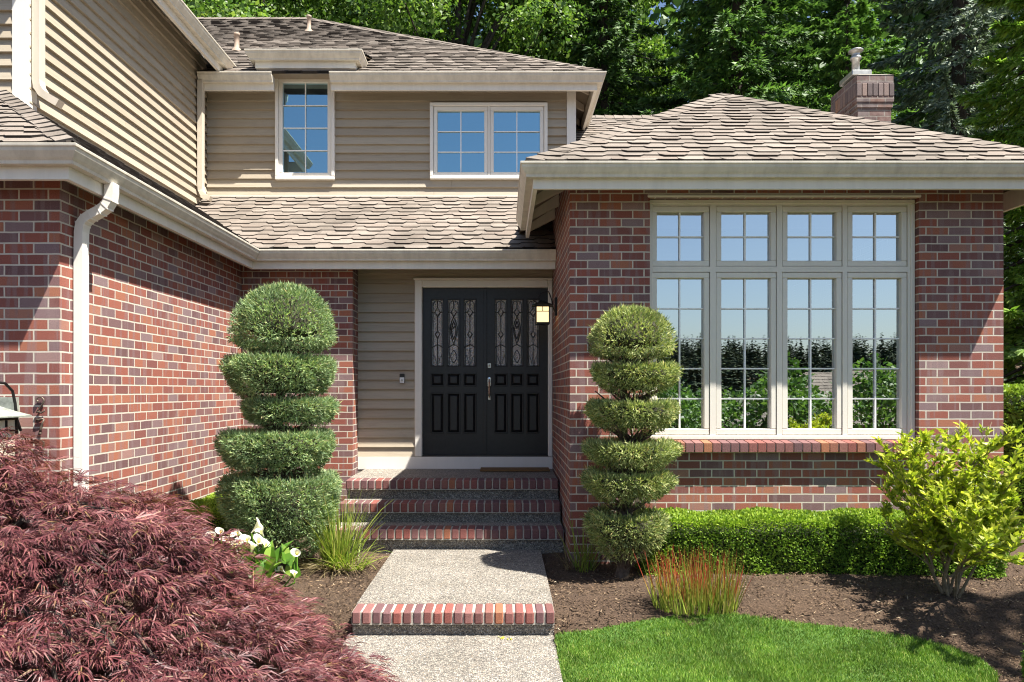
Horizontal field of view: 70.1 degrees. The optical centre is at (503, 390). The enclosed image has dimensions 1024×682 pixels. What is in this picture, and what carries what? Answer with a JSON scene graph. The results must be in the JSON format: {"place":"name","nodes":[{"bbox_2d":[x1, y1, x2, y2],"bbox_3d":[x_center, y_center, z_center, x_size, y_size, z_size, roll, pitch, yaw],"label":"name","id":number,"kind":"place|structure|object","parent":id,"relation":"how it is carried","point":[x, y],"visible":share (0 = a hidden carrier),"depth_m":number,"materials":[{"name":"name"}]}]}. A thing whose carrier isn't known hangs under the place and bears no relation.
{"place":"outdoors","nodes":[
{"label":"outdoors","id":0,"kind":"place"},
{"bbox_2d":[324,635,562,681],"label":"path","id":1,"kind":"structure","parent":0,"point":[468,658],"depth_m":4.66,"materials":[{"name":"beige concrete"}]},
{"bbox_2d":[357,550,552,603],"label":"path","id":2,"kind":"structure","parent":0,"point":[459,576],"depth_m":5.95,"materials":[{"name":"beige concrete"}]},
{"bbox_2d":[0,361,1023,681],"bbox_3d":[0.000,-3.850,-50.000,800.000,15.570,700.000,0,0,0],"label":"ground","id":3,"kind":"structure","parent":0,"point":[942,617],"depth_m":5.33,"materials":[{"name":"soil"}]},
{"bbox_2d":[0,426,403,681],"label":"laceleaf maple","id":4,"kind":"object","parent":3,"relation":"on","point":[58,539],"visible":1,"depth_m":3.24,"materials":[{"name":"red plant"}]},
{"bbox_2d":[166,492,248,551],"bbox_3d":[-2.758,1.326,7.375,0.618,0.558,1.745,0,0,0],"label":"boxwood hedge","id":5,"kind":"object","parent":3,"relation":"on","point":[209,502],"visible":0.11,"depth_m":6.67,"materials":[{"name":"green plant"}]},
{"bbox_2d":[207,517,300,593],"bbox_3d":[-1.945,1.287,5.649,0.754,0.564,0.592,0,0,0],"label":"calla lily","id":6,"kind":"object","parent":3,"relation":"on","point":[292,569],"visible":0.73,"depth_m":5.68,"materials":[{"name":"green plant"}]},
{"bbox_2d":[183,0,335,20],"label":"broadleaf tree","id":7,"kind":"object","parent":3,"relation":"on","point":[232,8],"visible":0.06,"depth_m":16.80,"materials":[{"name":"green plant"}]},
{"bbox_2d":[210,280,343,566],"bbox_3d":[-1.972,0.318,6.442,1.144,2.603,1.145,0,0,0],"label":"topiary","id":8,"kind":"object","parent":3,"relation":"on","point":[280,498],"visible":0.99,"depth_m":6.17,"materials":[{"name":"green plant"}]},
{"bbox_2d":[285,487,392,580],"bbox_3d":[-1.492,1.213,6.399,1.074,0.823,1.033,0,0,0],"label":"grass clump","id":9,"kind":"object","parent":3,"relation":"on","point":[336,554],"visible":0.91,"depth_m":6.33,"materials":[{"name":"green plant"}]},
{"bbox_2d":[255,0,469,44],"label":"broadleaf tree","id":10,"kind":"object","parent":3,"relation":"on","point":[328,18],"visible":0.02,"depth_m":19.98,"materials":[{"name":"green plant"}]},
{"bbox_2d":[296,0,588,61],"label":"broadleaf tree","id":11,"kind":"object","parent":3,"relation":"on","point":[390,19],"visible":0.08,"depth_m":18.11,"materials":[{"name":"green plant"}]},
{"bbox_2d":[336,469,563,553],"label":"entry steps","id":12,"kind":"structure","parent":3,"relation":"on","point":[450,509],"depth_m":7.46,"materials":[{"name":"brick"}]},
{"bbox_2d":[480,467,549,470],"bbox_3d":[0.138,0.938,8.665,0.815,0.016,0.329,0,0,0],"label":"doormat","id":13,"kind":"object","parent":12,"relation":"on","point":[514,469],"visible":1,"depth_m":8.56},
{"bbox_2d":[352,603,553,635],"bbox_3d":[-0.347,1.682,5.147,1.405,0.306,0.204,0,0,0],"label":"path step","id":14,"kind":"object","parent":3,"relation":"on","point":[454,619],"visible":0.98,"depth_m":5.09,"materials":[{"name":"brick"}]},
{"bbox_2d":[0,0,1023,633],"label":"house","id":15,"kind":"structure","parent":3,"relation":"on","point":[432,220],"depth_m":6.70,"materials":[{"name":"brick"}]},
{"bbox_2d":[0,381,31,460],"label":"wall lantern","id":16,"kind":"object","parent":15,"relation":"attached to","point":[10,414],"depth_m":4.83,"materials":[{"name":"black metal"}]},
{"bbox_2d":[36,397,44,413],"bbox_3d":[-3.199,0.103,5.045,0.065,0.119,0.017,0,0,0],"label":"house number","id":17,"kind":"object","parent":15,"relation":"attached to","point":[41,405],"visible":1,"depth_m":5.04,"materials":[{"name":"brown metal"}]},
{"bbox_2d":[36,418,44,434],"bbox_3d":[-3.199,0.250,5.045,0.064,0.117,0.021,0,0,0],"label":"house number","id":18,"kind":"object","parent":15,"relation":"attached to","point":[40,428],"visible":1,"depth_m":5.04,"materials":[{"name":"brown metal"}]},
{"bbox_2d":[275,79,334,180],"bbox_3d":[-2.684,-3.558,9.928,0.804,1.420,0.135,0,0,0],"label":"upper window","id":19,"kind":"structure","parent":15,"relation":"in","point":[304,108],"depth_m":9.92,"materials":[{"name":"glass"}]},
{"bbox_2d":[400,374,404,382],"bbox_3d":[-1.228,-0.142,8.859,0.060,0.115,0.034,0,0,0],"label":"doorbell","id":20,"kind":"object","parent":15,"relation":"attached to","point":[402,378],"visible":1,"depth_m":8.85,"materials":[{"name":"black plastic"}]},
{"bbox_2d":[430,102,547,179],"bbox_3d":[-0.197,-3.373,9.928,1.592,1.034,0.135,0,0,0],"label":"upper window","id":21,"kind":"structure","parent":15,"relation":"in","point":[469,140],"depth_m":9.92,"materials":[{"name":"glass"}]},
{"bbox_2d":[531,291,556,324],"bbox_3d":[0.459,-0.923,8.160,0.280,0.377,0.236,0,0,0],"label":"wall lantern","id":22,"kind":"object","parent":15,"relation":"attached to","point":[542,312],"depth_m":8.09,"materials":[{"name":"black metal"}]},
{"bbox_2d":[650,200,914,439],"bbox_3d":[2.531,-0.641,6.700,2.423,2.182,0.140,0,0,0],"label":"front window","id":23,"kind":"structure","parent":15,"relation":"in","point":[792,319],"depth_m":6.69,"materials":[{"name":"glass"}]},
{"bbox_2d":[547,510,605,572],"bbox_3d":[0.662,1.298,6.353,0.862,0.543,0.774,0,0,-25],"label":"grass clump","id":24,"kind":"object","parent":3,"relation":"on","point":[581,565],"visible":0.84,"depth_m":6.34,"materials":[{"name":"green plant"}]},
{"bbox_2d":[475,0,703,114],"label":"broadleaf tree","id":25,"kind":"object","parent":3,"relation":"on","point":[656,41],"visible":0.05,"depth_m":21.91,"materials":[{"name":"green plant"}]},
{"bbox_2d":[539,0,688,115],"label":"broadleaf tree","id":26,"kind":"object","parent":3,"relation":"on","point":[606,47],"visible":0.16,"depth_m":18.62,"materials":[{"name":"green plant"}]},
{"bbox_2d":[226,0,1021,291],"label":"hillside wood","id":27,"kind":"object","parent":3,"relation":"on","point":[677,39],"depth_m":30.46,"materials":[{"name":"green plant"}]},
{"bbox_2d":[578,303,685,578],"bbox_3d":[1.066,0.437,6.044,0.922,2.364,0.893,0,0,0],"label":"topiary","id":28,"kind":"object","parent":3,"relation":"on","point":[625,529],"visible":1,"depth_m":5.85,"materials":[{"name":"green plant"}]},
{"bbox_2d":[632,544,753,615],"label":"red grass","id":29,"kind":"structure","parent":3,"relation":"on","point":[696,591],"depth_m":5.19,"materials":[{"name":"plant"}]},
{"bbox_2d":[636,0,833,115],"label":"broadleaf tree","id":30,"kind":"object","parent":3,"relation":"on","point":[737,64],"visible":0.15,"depth_m":17.05,"materials":[{"name":"green plant"}]},
{"bbox_2d":[688,0,835,111],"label":"fir tree","id":31,"kind":"object","parent":3,"relation":"on","point":[794,75],"visible":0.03,"depth_m":20.90,"materials":[{"name":"green plant"}]},
{"bbox_2d":[635,506,1010,580],"bbox_3d":[2.683,1.310,6.274,3.100,0.590,0.550,0,0,0],"label":"boxwood hedge","id":32,"kind":"object","parent":3,"relation":"on","point":[839,540],"visible":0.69,"depth_m":6.08,"materials":[{"name":"green plant"}]},
{"bbox_2d":[817,4,893,118],"bbox_3d":[7.214,-3.442,15.456,4.262,9.506,4.279,0,0,-19],"label":"hemlock tree","id":33,"kind":"object","parent":3,"relation":"on","point":[842,59],"visible":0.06,"depth_m":15.42,"materials":[{"name":"green plant"}]},
{"bbox_2d":[787,0,927,124],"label":"hemlock tree","id":34,"kind":"object","parent":3,"relation":"on","point":[869,26],"visible":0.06,"depth_m":25.05,"materials":[{"name":"green plant"}]},
{"bbox_2d":[863,0,1023,381],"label":"spruce tree","id":35,"kind":"object","parent":3,"relation":"on","point":[959,13],"visible":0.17,"depth_m":16.92,"materials":[{"name":"green plant"}]},
{"bbox_2d":[865,421,1023,597],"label":"golden shrub","id":36,"kind":"object","parent":3,"relation":"on","point":[961,519],"visible":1,"depth_m":5.33,"materials":[{"name":"yellow plant"}]},
{"bbox_2d":[899,0,1023,372],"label":"fir tree","id":37,"kind":"object","parent":3,"relation":"on","point":[984,76],"visible":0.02,"depth_m":20.89,"materials":[{"name":"green plant"}]},
{"bbox_2d":[954,0,1023,383],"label":"cedar tree","id":38,"kind":"object","parent":3,"relation":"on","point":[1013,352],"visible":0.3,"depth_m":12.45,"materials":[{"name":"green plant"}]},
{"bbox_2d":[1003,383,1023,529],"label":"privet hedge","id":39,"kind":"object","parent":3,"relation":"on","point":[1013,404],"visible":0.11,"depth_m":7.98,"materials":[{"name":"green plant"}]},
{"bbox_2d":[1020,643,1023,681],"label":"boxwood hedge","id":40,"kind":"object","parent":3,"relation":"on","point":[1022,665],"visible":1,"depth_m":4.17,"materials":[{"name":"green plant"}]},
{"bbox_2d":[441,0,1011,115],"label":"sky","id":41,"kind":"structure","parent":0,"point":[660,4],"materials":[{"name":"white"}]},
{"bbox_2d":[554,611,999,681],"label":"lawn grass","id":42,"kind":"structure","parent":0,"point":[921,651],"depth_m":4.66,"materials":[{"name":"green plant"}]}
]}

